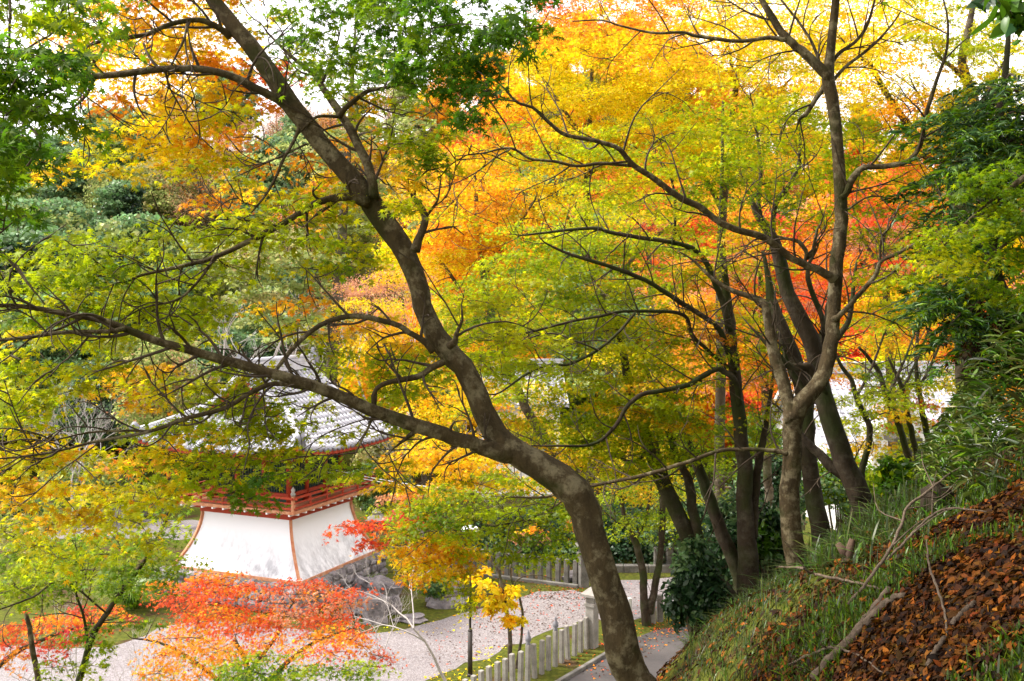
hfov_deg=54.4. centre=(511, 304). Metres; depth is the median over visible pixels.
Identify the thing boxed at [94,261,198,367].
evergreen tree
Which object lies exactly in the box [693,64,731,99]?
hill maple
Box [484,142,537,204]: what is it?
hill maple
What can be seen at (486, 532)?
hedge bush
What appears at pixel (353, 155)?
hill maple
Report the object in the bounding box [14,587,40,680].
slender trunk
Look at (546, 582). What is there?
stone kerb
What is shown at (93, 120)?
evergreen tree
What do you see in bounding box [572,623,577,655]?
fence post
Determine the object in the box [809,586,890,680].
fallen branch
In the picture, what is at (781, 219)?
scarlet hill maple
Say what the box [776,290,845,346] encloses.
scarlet hill maple
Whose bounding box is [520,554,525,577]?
fence post
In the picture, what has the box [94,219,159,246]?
broadleaf tree
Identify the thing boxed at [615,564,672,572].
stone edging
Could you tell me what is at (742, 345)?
hill maple
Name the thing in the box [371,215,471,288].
hill maple
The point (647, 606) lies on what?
double trunk maple
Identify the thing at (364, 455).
clipped shrub
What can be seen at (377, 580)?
garden rock
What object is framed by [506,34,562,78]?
hill maple
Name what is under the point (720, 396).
golden maple
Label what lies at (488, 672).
fence post
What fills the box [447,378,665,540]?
orange court maple
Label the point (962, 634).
leaf litter
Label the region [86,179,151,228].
evergreen tree
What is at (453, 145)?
hill maple
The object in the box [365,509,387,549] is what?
stone lantern
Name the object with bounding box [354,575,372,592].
garden rock
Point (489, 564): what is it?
fence post
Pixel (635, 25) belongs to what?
hill maple
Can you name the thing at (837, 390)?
temple hall
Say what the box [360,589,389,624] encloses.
garden rock
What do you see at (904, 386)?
thin maple
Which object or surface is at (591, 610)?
gate pillar
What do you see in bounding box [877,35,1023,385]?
leaning conifer
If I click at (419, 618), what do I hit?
garden rock
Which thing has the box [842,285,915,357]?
hill maple
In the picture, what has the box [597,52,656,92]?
hill maple
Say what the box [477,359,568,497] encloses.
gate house
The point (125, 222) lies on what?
evergreen tree
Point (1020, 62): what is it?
sky
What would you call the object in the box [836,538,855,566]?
broken stump
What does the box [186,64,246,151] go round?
evergreen tree
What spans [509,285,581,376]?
hill maple
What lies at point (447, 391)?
clipped shrub
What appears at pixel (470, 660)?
lamp post
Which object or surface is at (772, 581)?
bank grass
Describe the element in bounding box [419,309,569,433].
hill maple
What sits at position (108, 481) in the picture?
clipped shrub
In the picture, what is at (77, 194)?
evergreen tree
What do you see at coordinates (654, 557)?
fence post
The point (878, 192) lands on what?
hill maple
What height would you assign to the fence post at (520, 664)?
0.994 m
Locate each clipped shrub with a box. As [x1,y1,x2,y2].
[0,499,56,537]
[17,454,146,515]
[51,354,134,504]
[106,335,222,526]
[195,320,269,388]
[348,459,415,535]
[350,438,417,525]
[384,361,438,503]
[414,575,453,600]
[419,385,465,531]
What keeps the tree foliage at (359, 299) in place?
on the ground at (420, 602)
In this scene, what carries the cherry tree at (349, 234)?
on the ground at (420, 602)
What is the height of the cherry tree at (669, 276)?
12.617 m
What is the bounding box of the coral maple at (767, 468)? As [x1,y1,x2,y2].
[633,177,862,506]
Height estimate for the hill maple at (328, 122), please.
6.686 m
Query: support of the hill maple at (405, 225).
on the ground at (420, 602)
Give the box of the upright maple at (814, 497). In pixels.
[713,251,890,545]
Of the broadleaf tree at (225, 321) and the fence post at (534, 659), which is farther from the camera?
the broadleaf tree at (225, 321)
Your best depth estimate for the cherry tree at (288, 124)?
112.58 m
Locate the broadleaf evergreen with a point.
(1009, 16)
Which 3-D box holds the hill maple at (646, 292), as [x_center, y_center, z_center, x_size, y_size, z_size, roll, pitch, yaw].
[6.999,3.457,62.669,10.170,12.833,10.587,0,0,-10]
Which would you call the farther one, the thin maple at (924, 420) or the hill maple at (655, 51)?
the hill maple at (655, 51)
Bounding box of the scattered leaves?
[656,498,1023,680]
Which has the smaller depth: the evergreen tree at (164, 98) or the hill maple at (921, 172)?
the hill maple at (921, 172)
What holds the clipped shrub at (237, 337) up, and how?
on the ground at (420, 602)
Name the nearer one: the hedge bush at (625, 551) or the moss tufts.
the moss tufts
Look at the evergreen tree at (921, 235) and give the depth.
79.83 m
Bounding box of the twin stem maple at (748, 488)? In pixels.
[410,101,804,596]
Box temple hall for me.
[761,361,1006,529]
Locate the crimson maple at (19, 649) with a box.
[0,604,143,678]
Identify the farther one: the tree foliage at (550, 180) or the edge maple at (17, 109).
the tree foliage at (550, 180)
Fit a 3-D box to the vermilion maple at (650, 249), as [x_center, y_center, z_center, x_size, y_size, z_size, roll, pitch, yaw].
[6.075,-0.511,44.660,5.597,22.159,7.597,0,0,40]
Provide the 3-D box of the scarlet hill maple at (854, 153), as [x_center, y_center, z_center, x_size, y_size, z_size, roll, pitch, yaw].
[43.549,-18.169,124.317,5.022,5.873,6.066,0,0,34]
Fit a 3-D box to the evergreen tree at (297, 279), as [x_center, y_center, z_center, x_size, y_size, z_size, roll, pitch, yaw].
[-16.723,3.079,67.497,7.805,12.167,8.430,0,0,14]
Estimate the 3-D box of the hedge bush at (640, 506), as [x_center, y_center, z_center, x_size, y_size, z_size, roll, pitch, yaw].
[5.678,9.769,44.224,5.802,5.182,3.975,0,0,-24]
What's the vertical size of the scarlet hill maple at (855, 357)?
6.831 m
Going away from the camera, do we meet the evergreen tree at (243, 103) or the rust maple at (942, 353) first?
the rust maple at (942, 353)
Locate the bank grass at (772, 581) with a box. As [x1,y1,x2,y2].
[662,411,1023,680]
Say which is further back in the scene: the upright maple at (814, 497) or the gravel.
the gravel
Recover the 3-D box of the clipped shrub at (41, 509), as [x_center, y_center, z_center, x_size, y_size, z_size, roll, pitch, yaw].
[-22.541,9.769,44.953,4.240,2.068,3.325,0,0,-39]
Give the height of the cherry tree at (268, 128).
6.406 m
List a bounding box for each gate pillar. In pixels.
[575,542,588,587]
[580,587,598,648]
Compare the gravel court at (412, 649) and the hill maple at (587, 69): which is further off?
the hill maple at (587, 69)
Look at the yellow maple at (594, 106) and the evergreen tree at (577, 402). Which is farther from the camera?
the evergreen tree at (577, 402)
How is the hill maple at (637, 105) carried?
on the ground at (420, 602)
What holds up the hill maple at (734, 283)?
on the ground at (420, 602)
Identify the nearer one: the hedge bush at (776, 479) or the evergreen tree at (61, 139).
the hedge bush at (776, 479)
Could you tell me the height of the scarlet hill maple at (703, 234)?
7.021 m
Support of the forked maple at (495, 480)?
on the ground at (420, 602)
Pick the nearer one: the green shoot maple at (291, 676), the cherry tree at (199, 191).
the green shoot maple at (291, 676)
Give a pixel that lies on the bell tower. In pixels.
(266, 547)
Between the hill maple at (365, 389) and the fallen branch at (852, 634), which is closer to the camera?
the fallen branch at (852, 634)
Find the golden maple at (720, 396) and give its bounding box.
[644,0,911,568]
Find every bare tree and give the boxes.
[5,377,139,527]
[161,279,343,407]
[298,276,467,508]
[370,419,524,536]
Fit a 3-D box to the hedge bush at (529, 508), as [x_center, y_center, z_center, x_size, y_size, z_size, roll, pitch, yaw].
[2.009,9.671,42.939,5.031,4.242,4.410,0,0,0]
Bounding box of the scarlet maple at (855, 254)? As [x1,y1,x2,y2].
[816,155,953,451]
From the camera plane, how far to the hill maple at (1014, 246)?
85.97 m
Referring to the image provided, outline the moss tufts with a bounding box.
[757,460,1023,680]
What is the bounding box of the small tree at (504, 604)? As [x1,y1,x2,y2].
[444,523,551,671]
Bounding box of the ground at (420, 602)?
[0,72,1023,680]
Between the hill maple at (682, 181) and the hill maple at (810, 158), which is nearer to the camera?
the hill maple at (682, 181)
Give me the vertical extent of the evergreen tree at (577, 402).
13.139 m
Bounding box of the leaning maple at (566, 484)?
[0,0,656,680]
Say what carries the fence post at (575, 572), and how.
on the ground at (420, 602)
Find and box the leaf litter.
[733,436,1023,680]
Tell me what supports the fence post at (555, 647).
on the ground at (420, 602)
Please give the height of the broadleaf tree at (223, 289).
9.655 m
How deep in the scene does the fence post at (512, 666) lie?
26.58 m
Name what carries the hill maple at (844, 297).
on the ground at (420, 602)
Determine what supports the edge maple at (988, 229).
on the ground at (420, 602)
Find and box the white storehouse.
[851,371,931,469]
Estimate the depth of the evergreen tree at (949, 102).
117.54 m
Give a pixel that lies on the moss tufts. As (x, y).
(878, 578)
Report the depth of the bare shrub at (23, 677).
23.69 m
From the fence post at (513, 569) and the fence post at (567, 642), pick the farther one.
the fence post at (513, 569)
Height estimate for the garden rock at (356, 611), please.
0.934 m
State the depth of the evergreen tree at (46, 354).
57.00 m
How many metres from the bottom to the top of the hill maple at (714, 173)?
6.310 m
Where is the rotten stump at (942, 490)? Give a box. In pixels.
[920,481,954,515]
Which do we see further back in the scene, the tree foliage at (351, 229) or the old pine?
the tree foliage at (351, 229)
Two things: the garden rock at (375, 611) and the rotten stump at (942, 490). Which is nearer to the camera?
the rotten stump at (942, 490)
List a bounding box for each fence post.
[471,675,476,680]
[478,669,483,680]
[480,549,484,570]
[486,665,491,680]
[488,551,492,573]
[494,661,500,680]
[495,552,500,573]
[502,658,507,680]
[504,553,509,575]
[509,653,515,680]
[512,554,517,576]
[518,650,523,680]
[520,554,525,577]
[525,629,530,680]
[529,556,534,578]
[531,643,536,678]
[537,558,542,579]
[539,639,544,674]
[546,557,551,580]
[546,635,550,670]
[552,616,557,666]
[555,558,560,581]
[559,629,563,663]
[563,625,570,659]
[564,559,569,582]
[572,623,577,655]
[573,560,577,583]
[578,620,582,652]
[583,616,588,649]
[628,597,631,609]
[650,603,655,623]
[653,547,657,564]
[656,594,663,621]
[666,546,673,567]
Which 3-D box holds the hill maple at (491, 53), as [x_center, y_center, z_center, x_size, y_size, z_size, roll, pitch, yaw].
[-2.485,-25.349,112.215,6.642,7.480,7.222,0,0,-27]
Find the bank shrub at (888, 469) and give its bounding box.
[866,452,915,505]
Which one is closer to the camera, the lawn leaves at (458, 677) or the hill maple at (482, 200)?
the lawn leaves at (458, 677)
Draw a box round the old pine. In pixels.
[212,18,461,386]
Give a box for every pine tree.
[283,313,364,393]
[305,129,362,176]
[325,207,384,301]
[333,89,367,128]
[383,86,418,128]
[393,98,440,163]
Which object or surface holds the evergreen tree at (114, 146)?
on the ground at (420, 602)
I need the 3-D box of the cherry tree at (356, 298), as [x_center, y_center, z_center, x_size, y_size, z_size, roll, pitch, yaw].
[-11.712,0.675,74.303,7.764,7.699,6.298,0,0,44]
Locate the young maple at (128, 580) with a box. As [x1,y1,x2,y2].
[0,489,215,680]
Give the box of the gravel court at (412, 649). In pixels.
[0,590,585,680]
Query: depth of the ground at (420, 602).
33.52 m
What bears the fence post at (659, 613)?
on the ground at (420, 602)
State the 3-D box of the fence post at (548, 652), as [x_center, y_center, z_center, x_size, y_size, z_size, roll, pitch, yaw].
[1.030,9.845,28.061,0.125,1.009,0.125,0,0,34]
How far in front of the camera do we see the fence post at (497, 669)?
25.98 m
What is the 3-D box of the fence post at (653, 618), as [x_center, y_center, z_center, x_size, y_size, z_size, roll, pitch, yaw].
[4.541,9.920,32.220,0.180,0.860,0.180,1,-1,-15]
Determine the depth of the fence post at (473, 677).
25.14 m
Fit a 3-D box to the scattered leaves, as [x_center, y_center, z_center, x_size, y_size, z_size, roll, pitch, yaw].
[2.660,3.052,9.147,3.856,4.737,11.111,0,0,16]
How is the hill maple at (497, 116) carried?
on the ground at (420, 602)
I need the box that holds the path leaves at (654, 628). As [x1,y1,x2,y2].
[566,617,686,678]
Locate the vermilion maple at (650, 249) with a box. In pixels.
[574,54,717,500]
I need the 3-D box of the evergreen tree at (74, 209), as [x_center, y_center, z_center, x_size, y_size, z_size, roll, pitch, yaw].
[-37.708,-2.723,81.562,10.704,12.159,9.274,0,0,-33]
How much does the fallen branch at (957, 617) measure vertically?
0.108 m
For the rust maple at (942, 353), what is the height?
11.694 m
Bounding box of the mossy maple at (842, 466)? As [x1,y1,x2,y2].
[626,45,914,519]
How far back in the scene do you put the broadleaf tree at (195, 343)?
57.35 m
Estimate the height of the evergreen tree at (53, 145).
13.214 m
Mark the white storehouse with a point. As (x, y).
(921, 434)
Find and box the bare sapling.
[315,534,482,680]
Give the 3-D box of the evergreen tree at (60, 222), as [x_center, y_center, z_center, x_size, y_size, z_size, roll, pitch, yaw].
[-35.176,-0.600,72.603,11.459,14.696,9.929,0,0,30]
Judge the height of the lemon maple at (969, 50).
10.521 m
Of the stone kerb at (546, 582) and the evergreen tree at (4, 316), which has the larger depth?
the evergreen tree at (4, 316)
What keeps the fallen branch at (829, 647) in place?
on the leaf litter
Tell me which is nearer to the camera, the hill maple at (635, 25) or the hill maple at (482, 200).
the hill maple at (482, 200)
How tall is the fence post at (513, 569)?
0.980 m
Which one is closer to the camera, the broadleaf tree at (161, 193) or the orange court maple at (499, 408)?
the orange court maple at (499, 408)
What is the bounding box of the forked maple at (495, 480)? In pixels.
[321,0,1023,628]
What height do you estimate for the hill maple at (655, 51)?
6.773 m
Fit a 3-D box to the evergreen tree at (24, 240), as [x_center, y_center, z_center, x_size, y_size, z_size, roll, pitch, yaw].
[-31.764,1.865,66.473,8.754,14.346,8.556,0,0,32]
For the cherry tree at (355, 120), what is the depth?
109.42 m
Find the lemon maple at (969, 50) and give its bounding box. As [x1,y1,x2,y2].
[798,0,1023,456]
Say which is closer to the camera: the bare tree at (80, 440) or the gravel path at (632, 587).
the gravel path at (632, 587)
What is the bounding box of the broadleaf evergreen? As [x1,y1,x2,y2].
[965,0,1023,44]
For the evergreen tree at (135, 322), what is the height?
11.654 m
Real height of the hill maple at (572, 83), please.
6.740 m
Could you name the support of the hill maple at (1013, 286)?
on the ground at (420, 602)
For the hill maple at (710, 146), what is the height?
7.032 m
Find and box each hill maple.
[298,169,362,217]
[316,113,340,129]
[337,298,487,441]
[351,148,392,179]
[371,169,449,241]
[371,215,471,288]
[384,235,496,320]
[417,84,455,132]
[417,146,485,212]
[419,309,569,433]
[424,222,547,311]
[429,53,473,109]
[433,126,492,178]
[440,176,527,231]
[463,48,520,82]
[474,68,541,117]
[483,101,538,146]
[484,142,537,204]
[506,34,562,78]
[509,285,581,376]
[516,202,578,280]
[534,66,588,112]
[546,102,606,143]
[552,261,690,450]
[561,12,611,72]
[567,166,639,225]
[570,18,631,82]
[596,315,727,473]
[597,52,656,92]
[597,77,660,144]
[615,9,661,50]
[635,29,674,66]
[644,147,712,226]
[658,212,717,288]
[660,309,715,346]
[689,130,744,160]
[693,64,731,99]
[693,368,777,482]
[701,312,757,366]
[702,160,738,205]
[706,86,749,124]
[729,243,806,294]
[738,209,802,255]
[762,157,803,196]
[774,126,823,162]
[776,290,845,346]
[786,191,873,299]
[795,170,833,205]
[796,322,872,360]
[799,253,871,308]
[803,150,832,188]
[840,356,873,361]
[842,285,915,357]
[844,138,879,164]
[854,341,942,360]
[863,172,895,209]
[882,324,952,360]
[885,157,932,199]
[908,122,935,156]
[983,270,1023,310]
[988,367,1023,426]
[999,236,1023,281]
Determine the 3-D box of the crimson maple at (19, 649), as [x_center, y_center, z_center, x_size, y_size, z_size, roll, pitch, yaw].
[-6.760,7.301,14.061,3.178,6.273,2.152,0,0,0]
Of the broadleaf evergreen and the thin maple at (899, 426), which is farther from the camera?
the thin maple at (899, 426)
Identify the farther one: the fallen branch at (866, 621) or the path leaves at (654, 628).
the path leaves at (654, 628)
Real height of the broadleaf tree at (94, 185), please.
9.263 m
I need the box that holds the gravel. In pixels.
[51,518,198,539]
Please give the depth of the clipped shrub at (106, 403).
49.40 m
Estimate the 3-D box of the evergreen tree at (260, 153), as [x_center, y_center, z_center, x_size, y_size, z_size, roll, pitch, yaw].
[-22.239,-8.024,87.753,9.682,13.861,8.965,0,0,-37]
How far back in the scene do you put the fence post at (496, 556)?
37.68 m
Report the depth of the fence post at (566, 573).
36.55 m
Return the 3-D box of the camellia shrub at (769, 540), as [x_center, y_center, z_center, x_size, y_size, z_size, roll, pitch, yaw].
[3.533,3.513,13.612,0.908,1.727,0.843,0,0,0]
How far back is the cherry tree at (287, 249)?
77.32 m
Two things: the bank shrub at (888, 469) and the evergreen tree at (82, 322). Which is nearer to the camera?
the bank shrub at (888, 469)
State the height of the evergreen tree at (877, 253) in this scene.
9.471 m
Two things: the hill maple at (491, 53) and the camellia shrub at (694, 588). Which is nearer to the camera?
the camellia shrub at (694, 588)
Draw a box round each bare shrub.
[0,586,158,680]
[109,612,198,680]
[345,588,417,657]
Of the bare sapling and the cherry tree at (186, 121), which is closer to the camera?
the bare sapling
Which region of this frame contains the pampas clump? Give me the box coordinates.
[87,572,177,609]
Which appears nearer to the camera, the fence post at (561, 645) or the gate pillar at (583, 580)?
the fence post at (561, 645)
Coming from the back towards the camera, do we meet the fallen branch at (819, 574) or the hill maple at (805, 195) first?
the hill maple at (805, 195)
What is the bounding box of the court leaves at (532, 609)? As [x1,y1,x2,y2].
[422,565,672,667]
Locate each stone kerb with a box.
[430,568,578,587]
[555,652,605,680]
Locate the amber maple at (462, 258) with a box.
[384,69,576,459]
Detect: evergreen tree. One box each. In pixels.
[0,180,43,205]
[0,195,97,291]
[0,225,77,311]
[0,292,98,479]
[0,315,25,429]
[12,138,73,201]
[25,145,103,208]
[41,197,103,294]
[43,134,79,147]
[64,107,142,163]
[65,311,106,449]
[69,107,170,189]
[72,211,200,308]
[77,280,177,451]
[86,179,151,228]
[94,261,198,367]
[146,87,188,145]
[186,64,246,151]
[197,311,301,384]
[213,133,309,253]
[218,69,263,152]
[223,262,313,348]
[273,115,326,193]
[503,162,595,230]
[528,264,668,475]
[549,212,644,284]
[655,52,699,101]
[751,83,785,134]
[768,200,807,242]
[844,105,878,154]
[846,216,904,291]
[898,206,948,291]
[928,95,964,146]
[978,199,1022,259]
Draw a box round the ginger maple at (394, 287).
[322,263,475,554]
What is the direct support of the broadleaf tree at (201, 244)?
on the ground at (420, 602)
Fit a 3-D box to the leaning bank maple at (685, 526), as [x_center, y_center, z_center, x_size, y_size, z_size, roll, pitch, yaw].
[2.357,2.339,14.717,2.860,4.561,5.218,0,0,16]
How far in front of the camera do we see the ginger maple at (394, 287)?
40.59 m
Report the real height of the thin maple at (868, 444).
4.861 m
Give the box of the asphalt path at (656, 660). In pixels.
[567,627,688,680]
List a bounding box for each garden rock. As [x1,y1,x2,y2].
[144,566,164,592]
[341,591,368,615]
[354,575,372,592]
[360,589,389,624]
[367,575,404,596]
[389,595,402,614]
[392,612,427,623]
[425,580,468,608]
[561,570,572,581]
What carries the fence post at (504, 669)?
on the ground at (420, 602)
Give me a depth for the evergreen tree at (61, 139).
131.53 m
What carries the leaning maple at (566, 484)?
on the ground at (420, 602)
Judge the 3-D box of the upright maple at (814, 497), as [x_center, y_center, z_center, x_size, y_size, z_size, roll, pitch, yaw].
[3.813,1.391,13.075,1.956,4.128,2.572,0,0,0]
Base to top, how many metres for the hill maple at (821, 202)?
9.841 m
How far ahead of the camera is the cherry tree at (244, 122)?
110.02 m
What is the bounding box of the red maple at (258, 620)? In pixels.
[123,568,408,680]
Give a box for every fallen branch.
[776,537,880,589]
[788,638,882,672]
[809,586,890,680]
[847,455,976,604]
[861,592,906,626]
[886,471,986,560]
[925,635,946,667]
[926,539,947,633]
[950,600,975,624]
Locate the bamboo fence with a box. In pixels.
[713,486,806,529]
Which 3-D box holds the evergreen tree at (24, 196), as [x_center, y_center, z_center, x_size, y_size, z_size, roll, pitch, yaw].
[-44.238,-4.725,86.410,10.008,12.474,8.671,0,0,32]
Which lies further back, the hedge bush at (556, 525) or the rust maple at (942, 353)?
the hedge bush at (556, 525)
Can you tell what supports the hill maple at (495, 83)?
on the ground at (420, 602)
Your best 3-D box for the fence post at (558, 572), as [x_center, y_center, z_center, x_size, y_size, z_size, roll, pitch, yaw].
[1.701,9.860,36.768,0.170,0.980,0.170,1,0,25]
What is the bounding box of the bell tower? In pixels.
[129,347,409,616]
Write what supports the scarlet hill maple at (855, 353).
on the ground at (420, 602)
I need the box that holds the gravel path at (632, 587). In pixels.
[599,577,673,619]
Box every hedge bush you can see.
[439,508,577,568]
[460,506,527,556]
[520,489,577,552]
[558,503,678,572]
[594,473,698,531]
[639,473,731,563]
[731,448,807,576]
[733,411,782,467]
[799,448,875,530]
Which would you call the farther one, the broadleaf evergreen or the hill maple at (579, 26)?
the hill maple at (579, 26)
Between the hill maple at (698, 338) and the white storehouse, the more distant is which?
the hill maple at (698, 338)
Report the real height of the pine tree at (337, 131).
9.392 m
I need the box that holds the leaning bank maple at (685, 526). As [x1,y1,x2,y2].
[579,314,737,606]
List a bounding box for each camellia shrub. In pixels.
[660,534,731,635]
[702,484,760,586]
[756,498,787,585]
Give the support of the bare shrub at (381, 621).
on the gravel court at (412, 649)
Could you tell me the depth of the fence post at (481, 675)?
25.42 m
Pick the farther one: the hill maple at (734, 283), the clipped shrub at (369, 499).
the hill maple at (734, 283)
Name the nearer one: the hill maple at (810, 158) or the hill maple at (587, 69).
the hill maple at (810, 158)
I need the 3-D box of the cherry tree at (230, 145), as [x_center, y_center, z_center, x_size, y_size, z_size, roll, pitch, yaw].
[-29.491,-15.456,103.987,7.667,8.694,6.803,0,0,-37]
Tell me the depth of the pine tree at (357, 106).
118.98 m
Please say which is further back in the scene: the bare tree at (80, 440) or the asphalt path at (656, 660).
the bare tree at (80, 440)
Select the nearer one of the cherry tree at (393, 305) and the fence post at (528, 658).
the fence post at (528, 658)
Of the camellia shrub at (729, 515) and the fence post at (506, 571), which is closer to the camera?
the camellia shrub at (729, 515)
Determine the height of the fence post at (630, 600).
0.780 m
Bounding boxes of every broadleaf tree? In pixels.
[53,330,205,472]
[78,165,178,231]
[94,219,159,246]
[133,153,231,227]
[137,140,222,198]
[167,237,229,295]
[173,248,253,325]
[180,300,233,341]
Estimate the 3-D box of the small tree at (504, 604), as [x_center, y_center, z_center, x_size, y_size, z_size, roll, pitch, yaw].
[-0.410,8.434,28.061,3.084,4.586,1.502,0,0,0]
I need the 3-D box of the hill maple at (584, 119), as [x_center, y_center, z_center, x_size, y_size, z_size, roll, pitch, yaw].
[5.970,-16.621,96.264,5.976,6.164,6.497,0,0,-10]
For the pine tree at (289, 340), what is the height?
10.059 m
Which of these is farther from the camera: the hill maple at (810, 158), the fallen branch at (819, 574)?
the hill maple at (810, 158)
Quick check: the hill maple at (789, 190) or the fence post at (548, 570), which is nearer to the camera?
the fence post at (548, 570)
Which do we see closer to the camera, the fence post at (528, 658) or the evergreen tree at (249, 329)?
the fence post at (528, 658)
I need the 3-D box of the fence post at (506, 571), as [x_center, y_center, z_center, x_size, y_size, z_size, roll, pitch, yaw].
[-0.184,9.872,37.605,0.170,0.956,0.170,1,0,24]
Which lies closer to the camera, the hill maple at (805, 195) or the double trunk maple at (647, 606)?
the double trunk maple at (647, 606)
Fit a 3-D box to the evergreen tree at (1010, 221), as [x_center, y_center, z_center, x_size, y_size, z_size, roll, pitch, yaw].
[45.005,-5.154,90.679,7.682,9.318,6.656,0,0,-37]
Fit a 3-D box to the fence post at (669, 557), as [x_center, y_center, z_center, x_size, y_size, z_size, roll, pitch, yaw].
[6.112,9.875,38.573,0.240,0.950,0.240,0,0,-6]
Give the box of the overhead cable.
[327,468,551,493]
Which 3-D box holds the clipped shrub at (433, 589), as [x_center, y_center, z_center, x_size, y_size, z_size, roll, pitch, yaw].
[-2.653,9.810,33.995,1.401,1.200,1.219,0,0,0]
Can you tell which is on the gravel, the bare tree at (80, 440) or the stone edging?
the bare tree at (80, 440)
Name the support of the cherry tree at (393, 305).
on the ground at (420, 602)
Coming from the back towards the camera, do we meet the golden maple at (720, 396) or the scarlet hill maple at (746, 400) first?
the scarlet hill maple at (746, 400)
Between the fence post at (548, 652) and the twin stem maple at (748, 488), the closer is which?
the twin stem maple at (748, 488)
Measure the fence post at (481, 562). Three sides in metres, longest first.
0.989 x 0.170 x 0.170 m
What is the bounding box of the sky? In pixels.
[0,0,1023,173]
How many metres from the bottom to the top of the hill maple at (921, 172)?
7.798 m
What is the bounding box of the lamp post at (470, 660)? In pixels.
[462,525,477,676]
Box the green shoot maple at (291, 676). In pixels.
[209,649,403,680]
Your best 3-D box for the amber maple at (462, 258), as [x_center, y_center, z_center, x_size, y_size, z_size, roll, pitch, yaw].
[0.098,1.792,17.264,4.785,12.081,3.710,0,0,0]
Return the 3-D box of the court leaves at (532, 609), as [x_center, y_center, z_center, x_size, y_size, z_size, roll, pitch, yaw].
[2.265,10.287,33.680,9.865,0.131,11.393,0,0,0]
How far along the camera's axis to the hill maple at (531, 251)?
72.64 m
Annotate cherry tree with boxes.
[144,93,223,145]
[146,93,207,131]
[151,153,235,229]
[208,122,251,173]
[230,116,270,152]
[231,180,346,306]
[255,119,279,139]
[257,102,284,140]
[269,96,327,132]
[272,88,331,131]
[287,183,380,282]
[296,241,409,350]
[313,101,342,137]
[323,272,381,319]
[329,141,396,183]
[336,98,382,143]
[354,275,432,349]
[364,278,458,336]
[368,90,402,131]
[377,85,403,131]
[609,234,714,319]
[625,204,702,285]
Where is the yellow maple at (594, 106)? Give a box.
[481,0,721,660]
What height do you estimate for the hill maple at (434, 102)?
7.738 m
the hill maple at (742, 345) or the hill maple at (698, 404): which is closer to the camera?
the hill maple at (698, 404)
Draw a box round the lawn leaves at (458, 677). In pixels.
[384,615,506,680]
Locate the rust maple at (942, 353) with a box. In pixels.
[913,272,1020,439]
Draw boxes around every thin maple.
[800,264,935,532]
[840,256,957,461]
[847,323,958,460]
[856,271,966,480]
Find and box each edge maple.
[0,0,157,303]
[882,150,1023,311]
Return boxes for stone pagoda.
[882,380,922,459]
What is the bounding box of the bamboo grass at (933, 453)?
[907,294,1023,513]
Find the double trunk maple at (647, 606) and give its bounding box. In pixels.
[594,430,705,626]
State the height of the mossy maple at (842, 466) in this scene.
6.304 m

